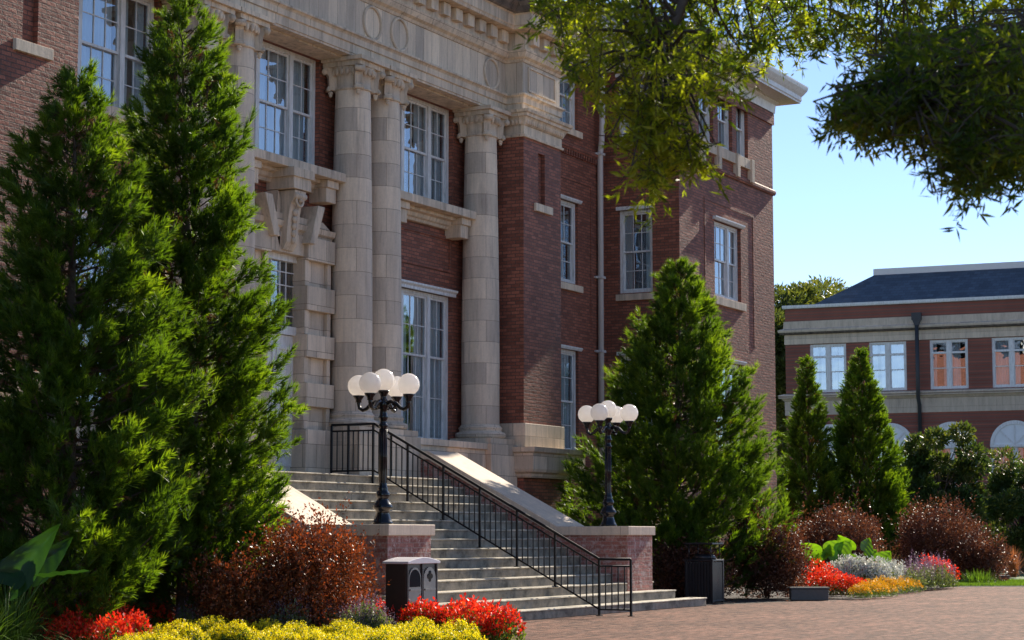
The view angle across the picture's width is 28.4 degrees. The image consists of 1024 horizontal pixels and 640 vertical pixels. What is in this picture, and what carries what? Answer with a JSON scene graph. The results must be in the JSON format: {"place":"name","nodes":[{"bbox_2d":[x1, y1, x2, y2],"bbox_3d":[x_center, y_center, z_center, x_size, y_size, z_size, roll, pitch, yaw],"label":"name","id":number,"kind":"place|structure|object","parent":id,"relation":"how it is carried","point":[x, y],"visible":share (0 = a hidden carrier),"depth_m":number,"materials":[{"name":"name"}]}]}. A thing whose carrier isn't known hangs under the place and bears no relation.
{"place":"outdoors","nodes":[
{"label":"outdoors","id":0,"kind":"place"},
{"bbox_2d":[511,587,1023,639],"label":"plaza paving","id":1,"kind":"structure","parent":0,"point":[973,613],"depth_m":32.63,"materials":[{"name":"brick"}]},
{"bbox_2d":[362,627,395,639],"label":"yellow bedding plant","id":2,"kind":"object","parent":1,"relation":"on","point":[374,635],"visible":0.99,"depth_m":22.19,"materials":[{"name":"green plant"}]},
{"bbox_2d":[382,557,440,626],"bbox_3d":[-1.435,3.929,28.960,0.430,1.072,0.920,-3,-7,28],"label":"recycling bin","id":3,"kind":"object","parent":1,"relation":"on","point":[412,579],"visible":0.48,"depth_m":28.66,"materials":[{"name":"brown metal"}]},
{"bbox_2d":[409,567,420,620],"bbox_3d":[-1.374,3.916,28.690,0.032,0.820,0.340,-3,-7,28],"label":"trash door","id":4,"kind":"structure","parent":3,"relation":"in","point":[414,574],"depth_m":28.69,"materials":[{"name":"grey metal"}]},
{"bbox_2d":[423,567,435,603],"bbox_3d":[-1.179,3.955,29.060,0.032,0.820,0.340,-3,-7,28],"label":"recycling door","id":5,"kind":"structure","parent":3,"relation":"in","point":[429,577],"depth_m":29.07,"materials":[{"name":"grey metal"}]},
{"bbox_2d":[406,623,446,639],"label":"yellow bedding plant","id":6,"kind":"object","parent":1,"relation":"on","point":[430,634],"visible":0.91,"depth_m":22.14,"materials":[{"name":"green plant"}]},
{"bbox_2d":[167,448,706,622],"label":"entrance staircase","id":7,"kind":"structure","parent":1,"relation":"on","point":[420,528],"depth_m":36.34,"materials":[{"name":"stone"}]},
{"bbox_2d":[348,369,419,523],"bbox_3d":[-2.003,1.963,31.488,0.966,2.417,0.966,2,-6,-21],"label":"street lamp","id":8,"kind":"object","parent":7,"relation":"on","point":[383,383],"visible":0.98,"depth_m":31.39,"materials":[{"name":"metal"}]},
{"bbox_2d":[330,423,633,616],"bbox_3d":[-0.663,3.502,36.229,6.190,3.448,0.090,-3,-7,28],"label":"iron railing","id":9,"kind":"object","parent":7,"relation":"on","point":[444,466],"visible":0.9,"depth_m":36.19,"materials":[{"name":"black metal"}]},
{"bbox_2d":[578,400,637,525],"bbox_3d":[1.848,2.752,38.957,0.966,2.417,0.966,2,-6,-21],"label":"street lamp","id":10,"kind":"object","parent":7,"relation":"on","point":[607,411],"visible":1,"depth_m":38.87,"materials":[{"name":"metal"}]},
{"bbox_2d":[432,629,467,639],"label":"yellow bedding plant","id":11,"kind":"object","parent":1,"relation":"on","point":[444,637],"visible":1,"depth_m":22.05,"materials":[{"name":"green plant"}]},
{"bbox_2d":[443,619,481,638],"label":"yellow bedding plant","id":12,"kind":"object","parent":1,"relation":"on","point":[462,624],"visible":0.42,"depth_m":23.75,"materials":[{"name":"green plant"}]},
{"bbox_2d":[450,628,487,639],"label":"yellow bedding plant","id":13,"kind":"object","parent":1,"relation":"on","point":[473,636],"visible":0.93,"depth_m":22.16,"materials":[{"name":"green plant"}]},
{"bbox_2d":[451,595,491,638],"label":"red bedding plant","id":14,"kind":"object","parent":1,"relation":"on","point":[475,616],"visible":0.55,"depth_m":24.52,"materials":[{"name":"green plant"}]},
{"bbox_2d":[485,598,526,639],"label":"red bedding plant","id":15,"kind":"object","parent":1,"relation":"on","point":[512,622],"visible":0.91,"depth_m":24.51,"materials":[{"name":"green plant"}]},
{"bbox_2d":[513,0,1023,240],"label":"willow oak","id":16,"kind":"object","parent":1,"relation":"on","point":[963,116],"visible":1,"depth_m":10.24,"materials":[{"name":"green plant"}]},
{"bbox_2d":[847,582,872,598],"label":"orange yellow flowers","id":17,"kind":"object","parent":1,"relation":"on","point":[856,587],"visible":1,"depth_m":43.46,"materials":[{"name":"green plant"}]},
{"bbox_2d":[909,556,936,589],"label":"purple flowers","id":18,"kind":"object","parent":1,"relation":"on","point":[930,580],"visible":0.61,"depth_m":50.31,"materials":[{"name":"green plant"}]},
{"bbox_2d":[564,0,1023,294],"label":"sky","id":19,"kind":"structure","parent":0,"point":[851,219],"materials":[{"name":"blue"}]},
{"bbox_2d":[778,261,1023,564],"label":"brick building","id":20,"kind":"structure","parent":0,"point":[945,343],"depth_m":97.61,"materials":[{"name":"red brick"}]},
{"bbox_2d":[810,343,846,391],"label":"window","id":21,"kind":"structure","parent":20,"relation":"in","point":[830,371],"depth_m":99.34,"materials":[{"name":"glass"}]},
{"bbox_2d":[869,341,906,390],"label":"window","id":22,"kind":"structure","parent":20,"relation":"in","point":[891,371],"depth_m":98.16,"materials":[{"name":"glass"}]},
{"bbox_2d":[887,423,909,448],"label":"arched window","id":23,"kind":"structure","parent":20,"relation":"in","point":[901,431],"depth_m":97.49,"materials":[{"name":"glass"}]},
{"bbox_2d":[930,339,968,388],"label":"window","id":24,"kind":"structure","parent":20,"relation":"in","point":[950,370],"depth_m":97.11,"materials":[{"name":"glass"}]},
{"bbox_2d":[990,420,1023,446],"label":"arched window","id":25,"kind":"structure","parent":20,"relation":"in","point":[1010,433],"depth_m":95.45,"materials":[{"name":"glass"}]},
{"bbox_2d":[991,447,1023,489],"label":"window","id":26,"kind":"structure","parent":20,"relation":"in","point":[1021,449],"depth_m":95.63,"materials":[{"name":"grey glass"}]},
{"bbox_2d":[992,337,1023,387],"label":"window","id":27,"kind":"structure","parent":20,"relation":"in","point":[1008,367],"depth_m":96.03,"materials":[{"name":"glass"}]},
{"bbox_2d":[803,563,1023,578],"bbox_3d":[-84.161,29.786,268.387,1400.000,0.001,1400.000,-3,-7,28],"label":"ground","id":28,"kind":"structure","parent":0,"point":[1020,575],"depth_m":69.88,"materials":[{"name":"green plant"}]},
{"bbox_2d":[0,0,807,624],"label":"brick hall","id":29,"kind":"structure","parent":28,"relation":"on","point":[458,234],"depth_m":43.45,"materials":[{"name":"red brick"}]},
{"bbox_2d":[76,228,133,409],"bbox_3d":[-7.083,0.009,33.490,0.503,3.780,3.380,-3,-7,28],"label":"window","id":30,"kind":"structure","parent":29,"relation":"in","point":[101,228],"depth_m":33.80,"materials":[{"name":"white paint"}]},
{"bbox_2d":[77,0,153,114],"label":"window","id":31,"kind":"structure","parent":29,"relation":"in","point":[108,29],"depth_m":34.32,"materials":[{"name":"glass"}]},
{"bbox_2d":[254,41,315,164],"bbox_3d":[-4.713,-4.101,38.465,0.503,2.800,3.380,-3,-7,28],"label":"window","id":32,"kind":"structure","parent":29,"relation":"in","point":[279,88],"depth_m":38.80,"materials":[{"name":"glass"}]},
{"bbox_2d":[399,95,448,203],"bbox_3d":[-2.251,-3.608,43.132,0.503,2.800,3.380,-3,-7,28],"label":"window","id":33,"kind":"structure","parent":29,"relation":"in","point":[420,159],"depth_m":43.57,"materials":[{"name":"clear glass"}]},
{"bbox_2d":[401,288,447,439],"bbox_3d":[-2.251,0.977,42.648,0.503,3.780,3.380,-3,-7,28],"label":"window","id":34,"kind":"structure","parent":29,"relation":"in","point":[427,412],"depth_m":43.14,"materials":[{"name":"white glass"}]},
{"bbox_2d":[560,75,574,129],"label":"window","id":35,"kind":"structure","parent":29,"relation":"in","point":[570,104],"depth_m":51.33,"materials":[{"name":"glass"}]},
{"bbox_2d":[561,200,574,283],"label":"window","id":36,"kind":"structure","parent":29,"relation":"in","point":[571,206],"depth_m":50.93,"materials":[{"name":"white paint"}]},
{"bbox_2d":[561,349,575,449],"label":"window","id":37,"kind":"structure","parent":29,"relation":"in","point":[568,415],"depth_m":50.49,"materials":[{"name":"white paint"}]},
{"bbox_2d":[620,209,652,292],"bbox_3d":[3.325,-1.741,52.280,1.540,2.750,0.500,-3,-7,28],"label":"window","id":38,"kind":"structure","parent":29,"relation":"in","point":[636,263],"depth_m":52.30,"materials":[{"name":"glass"}]},
{"bbox_2d":[699,94,709,141],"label":"window","id":39,"kind":"structure","parent":29,"relation":"in","point":[707,118],"depth_m":53.88,"materials":[{"name":"white paint"}]},
{"bbox_2d":[698,92,728,149],"bbox_3d":[5.433,-5.389,54.824,0.500,2.200,1.640,-3,-7,28],"label":"window","id":40,"kind":"structure","parent":29,"relation":"in","point":[725,122],"depth_m":55.08,"materials":[{"name":"white paint"}]},
{"bbox_2d":[714,221,737,300],"bbox_3d":[5.484,-1.551,54.511,0.503,2.620,2.510,-3,-7,28],"label":"window","id":41,"kind":"structure","parent":29,"relation":"in","point":[725,237],"depth_m":54.68,"materials":[{"name":"glass"}]},
{"bbox_2d":[716,364,739,448],"bbox_3d":[5.484,2.422,54.091,0.503,3.150,2.510,-3,-7,28],"label":"window","id":42,"kind":"structure","parent":29,"relation":"in","point":[732,365],"depth_m":54.61,"materials":[{"name":"white paint"}]},
{"bbox_2d":[717,100,744,156],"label":"window","id":43,"kind":"structure","parent":29,"relation":"in","point":[739,113],"depth_m":56.12,"materials":[{"name":"white paint"}]},
{"bbox_2d":[774,307,786,518],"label":"background tree","id":44,"kind":"object","parent":28,"relation":"on","point":[780,370],"visible":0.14,"depth_m":109.77,"materials":[{"name":"green plant"}]},
{"bbox_2d":[774,280,822,314],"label":"background tree","id":45,"kind":"object","parent":28,"relation":"on","point":[789,294],"visible":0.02,"depth_m":127.33,"materials":[{"name":"green plant"}]},
{"bbox_2d":[796,275,848,301],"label":"background tree","id":46,"kind":"object","parent":28,"relation":"on","point":[831,290],"depth_m":135.89,"materials":[{"name":"green plant"}]},
{"bbox_2d":[706,569,1023,604],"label":"planting bed","id":47,"kind":"object","parent":28,"relation":"on","point":[774,598],"visible":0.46,"depth_m":45.18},
{"bbox_2d":[551,257,803,598],"bbox_3d":[3.704,2.509,44.869,5.380,8.048,4.773,2,-6,-16],"label":"cedar tree","id":48,"kind":"object","parent":47,"relation":"on","point":[705,407],"visible":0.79,"depth_m":44.17,"materials":[{"name":"green plant"}]},
{"bbox_2d":[652,534,743,600],"bbox_3d":[3.714,5.238,42.924,2.214,1.491,2.026,-3,-7,28],"label":"burgundy shrub","id":49,"kind":"object","parent":47,"relation":"on","point":[673,571],"visible":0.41,"depth_m":42.74,"materials":[{"name":"brown plant"}]},
{"bbox_2d":[684,543,723,602],"bbox_3d":[3.955,5.193,41.654,0.630,1.225,0.630,-3,-7,28],"label":"trash bin","id":50,"kind":"object","parent":47,"relation":"on","point":[704,579],"visible":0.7,"depth_m":41.43,"materials":[{"name":"black metal"}]},
{"bbox_2d":[721,493,816,598],"bbox_3d":[5.593,4.938,44.562,2.104,2.417,2.146,-2,-6,15],"label":"burgundy shrub","id":51,"kind":"object","parent":47,"relation":"on","point":[783,575],"visible":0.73,"depth_m":44.07,"materials":[{"name":"brown plant"}]},
{"bbox_2d":[788,587,829,600],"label":"stone block","id":52,"kind":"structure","parent":47,"relation":"on","point":[808,593],"depth_m":42.94,"materials":[{"name":"grey stone"}]},
{"bbox_2d":[777,353,853,561],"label":"cedar tree","id":53,"kind":"object","parent":47,"relation":"on","point":[815,465],"visible":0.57,"depth_m":66.98,"materials":[{"name":"green plant"}]},
{"bbox_2d":[806,568,836,592],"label":"red flowers","id":54,"kind":"object","parent":47,"relation":"on","point":[815,582],"visible":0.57,"depth_m":45.24,"materials":[{"name":"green plant"}]},
{"bbox_2d":[800,540,851,565],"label":"elephant ear plant","id":55,"kind":"object","parent":47,"relation":"on","point":[833,549],"visible":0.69,"depth_m":49.94,"materials":[{"name":"green plant"}]},
{"bbox_2d":[819,571,845,593],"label":"red flowers","id":56,"kind":"object","parent":47,"relation":"on","point":[831,578],"visible":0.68,"depth_m":44.80,"materials":[{"name":"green plant"}]},
{"bbox_2d":[794,487,888,586],"bbox_3d":[8.624,5.791,53.941,2.654,2.732,4.146,-3,-7,28],"label":"burgundy shrub","id":57,"kind":"object","parent":47,"relation":"on","point":[830,528],"visible":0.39,"depth_m":53.38,"materials":[{"name":"brown plant"}]},
{"bbox_2d":[829,572,853,596],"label":"red flowers","id":58,"kind":"object","parent":47,"relation":"on","point":[835,582],"visible":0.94,"depth_m":44.30,"materials":[{"name":"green plant"}]},
{"bbox_2d":[830,554,857,586],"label":"silver plant","id":59,"kind":"object","parent":47,"relation":"on","point":[842,560],"visible":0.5,"depth_m":48.12,"materials":[{"name":"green plant"}]},
{"bbox_2d":[840,553,871,580],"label":"silver plant","id":60,"kind":"object","parent":47,"relation":"on","point":[858,562],"visible":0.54,"depth_m":48.08,"materials":[{"name":"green plant"}]},
{"bbox_2d":[837,535,891,562],"bbox_3d":[8.809,6.050,50.469,1.347,1.387,0.749,1,-6,-9],"label":"elephant ear plant","id":61,"kind":"object","parent":47,"relation":"on","point":[866,546],"visible":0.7,"depth_m":50.57,"materials":[{"name":"green plant"}]},
{"bbox_2d":[813,346,917,566],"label":"cedar tree","id":62,"kind":"object","parent":47,"relation":"on","point":[882,478],"visible":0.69,"depth_m":67.68,"materials":[{"name":"green plant"}]},
{"bbox_2d":[849,555,881,582],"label":"silver plant","id":63,"kind":"object","parent":47,"relation":"on","point":[870,566],"visible":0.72,"depth_m":48.07,"materials":[{"name":"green plant"}]},
{"bbox_2d":[862,556,893,583],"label":"silver plant","id":64,"kind":"object","parent":47,"relation":"on","point":[882,567],"visible":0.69,"depth_m":48.11,"materials":[{"name":"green plant"}]},
{"bbox_2d":[882,558,904,588],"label":"silver plant","id":65,"kind":"object","parent":47,"relation":"on","point":[893,567],"visible":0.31,"depth_m":49.21,"materials":[{"name":"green plant"}]},
{"bbox_2d":[902,555,928,589],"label":"purple flowers","id":66,"kind":"object","parent":47,"relation":"on","point":[917,576],"visible":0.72,"depth_m":49.24,"materials":[{"name":"green plant"}]},
{"bbox_2d":[917,553,945,587],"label":"purple flowers","id":67,"kind":"object","parent":47,"relation":"on","point":[941,583],"visible":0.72,"depth_m":50.93,"materials":[{"name":"green plant"}]},
{"bbox_2d":[927,550,952,586],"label":"purple flowers","id":68,"kind":"object","parent":47,"relation":"on","point":[946,576],"visible":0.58,"depth_m":51.51,"materials":[{"name":"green plant"}]},
{"bbox_2d":[889,485,991,578],"bbox_3d":[12.687,6.355,59.934,3.167,2.880,4.250,-3,-7,28],"label":"burgundy shrub","id":69,"kind":"object","parent":47,"relation":"on","point":[932,532],"visible":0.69,"depth_m":59.20,"materials":[{"name":"brown plant"}]},
{"bbox_2d":[895,420,992,530],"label":"tree","id":70,"kind":"object","parent":47,"relation":"on","point":[925,458],"visible":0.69,"depth_m":71.66,"materials":[{"name":"green plant"}]},
{"bbox_2d":[961,568,1000,582],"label":"grass clump","id":71,"kind":"object","parent":47,"relation":"on","point":[979,578],"visible":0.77,"depth_m":56.59,"materials":[{"name":"green plant"}]},
{"bbox_2d":[944,578,1023,586],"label":"lawn strip","id":72,"kind":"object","parent":47,"relation":"on","point":[1016,582],"visible":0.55,"depth_m":55.29,"materials":[{"name":"green plant"}]},
{"bbox_2d":[953,516,1021,581],"bbox_3d":[13.718,6.682,58.851,1.997,1.972,2.188,2,-6,-19],"label":"burgundy shrub","id":73,"kind":"object","parent":47,"relation":"on","point":[982,554],"visible":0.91,"depth_m":58.52,"materials":[{"name":"brown plant"}]},
{"bbox_2d":[978,445,1023,572],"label":"tree","id":74,"kind":"object","parent":28,"relation":"on","point":[1005,501],"visible":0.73,"depth_m":73.55,"materials":[{"name":"green plant"}]},
{"bbox_2d":[1001,546,1023,576],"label":"bronze grass","id":75,"kind":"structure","parent":28,"relation":"on","point":[1013,564],"depth_m":65.94,"materials":[{"name":"orange plant"}]},
{"label":"left planting bed","id":76,"kind":"structure","parent":0,"visible":0},
{"bbox_2d":[0,572,54,639],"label":"grass clump","id":77,"kind":"object","parent":76,"relation":"on","point":[1,626],"visible":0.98,"depth_m":21.98,"materials":[{"name":"green plant"}]},
{"bbox_2d":[0,581,78,639],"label":"grass clump","id":78,"kind":"object","parent":76,"relation":"on","point":[25,630],"visible":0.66,"depth_m":22.96,"materials":[{"name":"green plant"}]},
{"bbox_2d":[0,523,89,639],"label":"elephant ear plant","id":79,"kind":"object","parent":76,"relation":"on","point":[38,559],"visible":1,"depth_m":22.26,"materials":[{"name":"green plant"}]},
{"bbox_2d":[42,616,78,639],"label":"red bedding plant","id":80,"kind":"object","parent":76,"relation":"on","point":[60,627],"visible":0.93,"depth_m":23.59,"materials":[{"name":"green plant"}]},
{"bbox_2d":[51,604,89,639],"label":"red bedding plant","id":81,"kind":"object","parent":76,"relation":"on","point":[71,616],"visible":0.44,"depth_m":23.96,"materials":[{"name":"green plant"}]},
{"bbox_2d":[63,616,94,639],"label":"red bedding plant","id":82,"kind":"object","parent":76,"relation":"on","point":[83,632],"visible":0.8,"depth_m":23.68,"materials":[{"name":"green plant"}]},
{"bbox_2d":[86,613,120,639],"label":"red bedding plant","id":83,"kind":"object","parent":76,"relation":"on","point":[92,630],"visible":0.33,"depth_m":23.30,"materials":[{"name":"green plant"}]},
{"bbox_2d":[0,57,224,639],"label":"cedar tree","id":84,"kind":"object","parent":76,"relation":"on","point":[119,456],"visible":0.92,"depth_m":24.79,"materials":[{"name":"green plant"}]},
{"bbox_2d":[93,610,133,639],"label":"red bedding plant","id":85,"kind":"object","parent":76,"relation":"on","point":[113,622],"visible":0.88,"depth_m":22.88,"materials":[{"name":"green plant"}]},
{"bbox_2d":[120,607,153,637],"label":"red bedding plant","id":86,"kind":"object","parent":76,"relation":"on","point":[142,625],"visible":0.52,"depth_m":23.99,"materials":[{"name":"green plant"}]},
{"bbox_2d":[140,630,167,639],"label":"yellow bedding plant","id":87,"kind":"object","parent":76,"relation":"on","point":[151,636],"visible":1,"depth_m":22.37,"materials":[{"name":"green plant"}]},
{"bbox_2d":[138,594,174,631],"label":"red bedding plant","id":88,"kind":"object","parent":76,"relation":"on","point":[150,614],"visible":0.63,"depth_m":26.95,"materials":[{"name":"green plant"}]},
{"bbox_2d":[159,618,196,638],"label":"yellow bedding plant","id":89,"kind":"object","parent":76,"relation":"on","point":[167,627],"visible":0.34,"depth_m":24.00,"materials":[{"name":"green plant"}]},
{"bbox_2d":[173,622,210,639],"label":"yellow bedding plant","id":90,"kind":"object","parent":76,"relation":"on","point":[198,634],"visible":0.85,"depth_m":23.73,"materials":[{"name":"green plant"}]},
{"bbox_2d":[79,0,311,624],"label":"cedar tree","id":91,"kind":"object","parent":76,"relation":"on","point":[220,451],"visible":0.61,"depth_m":27.25,"materials":[{"name":"green plant"}]},
{"bbox_2d":[193,615,225,632],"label":"yellow bedding plant","id":92,"kind":"object","parent":76,"relation":"on","point":[208,624],"visible":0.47,"depth_m":24.48,"materials":[{"name":"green plant"}]},
{"bbox_2d":[181,536,285,629],"bbox_3d":[-3.603,3.472,25.998,1.362,1.428,1.619,-3,-7,28],"label":"red shrub","id":93,"kind":"object","parent":76,"relation":"on","point":[224,591],"visible":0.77,"depth_m":25.77,"materials":[{"name":"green plant"}]},
{"bbox_2d":[216,619,260,639],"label":"yellow bedding plant","id":94,"kind":"object","parent":76,"relation":"on","point":[230,633],"visible":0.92,"depth_m":24.12,"materials":[{"name":"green plant"}]},
{"bbox_2d":[250,629,282,639],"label":"yellow bedding plant","id":95,"kind":"object","parent":76,"relation":"on","point":[265,637],"visible":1,"depth_m":22.07,"materials":[{"name":"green plant"}]},
{"bbox_2d":[251,618,282,633],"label":"yellow bedding plant","id":96,"kind":"object","parent":76,"relation":"on","point":[261,626],"visible":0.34,"depth_m":25.10,"materials":[{"name":"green plant"}]},
{"bbox_2d":[278,587,310,627],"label":"purple bedding plant","id":97,"kind":"object","parent":76,"relation":"on","point":[295,617],"visible":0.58,"depth_m":25.84,"materials":[{"name":"green plant"}]},
{"bbox_2d":[233,491,390,627],"bbox_3d":[-2.640,3.269,26.810,2.040,2.018,2.464,-3,-7,28],"label":"red shrub","id":98,"kind":"object","parent":76,"relation":"on","point":[308,560],"visible":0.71,"depth_m":26.42,"materials":[{"name":"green plant"}]},
{"bbox_2d":[324,618,356,634],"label":"yellow bedding plant","id":99,"kind":"object","parent":76,"relation":"on","point":[333,627],"visible":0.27,"depth_m":25.33,"materials":[{"name":"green plant"}]},
{"bbox_2d":[333,621,366,636],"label":"yellow bedding plant","id":100,"kind":"object","parent":76,"relation":"on","point":[351,630],"visible":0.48,"depth_m":23.56,"materials":[{"name":"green plant"}]},
{"bbox_2d":[336,597,368,629],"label":"purple bedding plant","id":101,"kind":"object","parent":76,"relation":"on","point":[356,617],"visible":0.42,"depth_m":25.77,"materials":[{"name":"green plant"}]},
{"bbox_2d":[354,588,386,631],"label":"purple bedding plant","id":102,"kind":"object","parent":76,"relation":"on","point":[369,612],"visible":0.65,"depth_m":25.91,"materials":[{"name":"green plant"}]},
{"bbox_2d":[362,596,389,629],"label":"purple bedding plant","id":103,"kind":"object","parent":76,"relation":"on","point":[373,621],"visible":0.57,"depth_m":25.88,"materials":[{"name":"green plant"}]},
{"bbox_2d":[403,595,431,622],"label":"red bedding plant","id":104,"kind":"object","parent":76,"relation":"on","point":[412,604],"visible":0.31,"depth_m":28.24,"materials":[{"name":"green plant"}]},
{"bbox_2d":[413,597,443,628],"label":"red bedding plant","id":105,"kind":"object","parent":76,"relation":"on","point":[430,606],"visible":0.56,"depth_m":27.89,"materials":[{"name":"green plant"}]},
{"bbox_2d":[439,595,463,627],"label":"red bedding plant","id":106,"kind":"object","parent":76,"relation":"on","point":[448,607],"visible":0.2,"depth_m":27.67,"materials":[{"name":"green plant"}]},
{"bbox_2d":[477,612,510,639],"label":"red bedding plant","id":107,"kind":"object","parent":76,"relation":"on","point":[508,629],"visible":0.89,"depth_m":24.47,"materials":[{"name":"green plant"}]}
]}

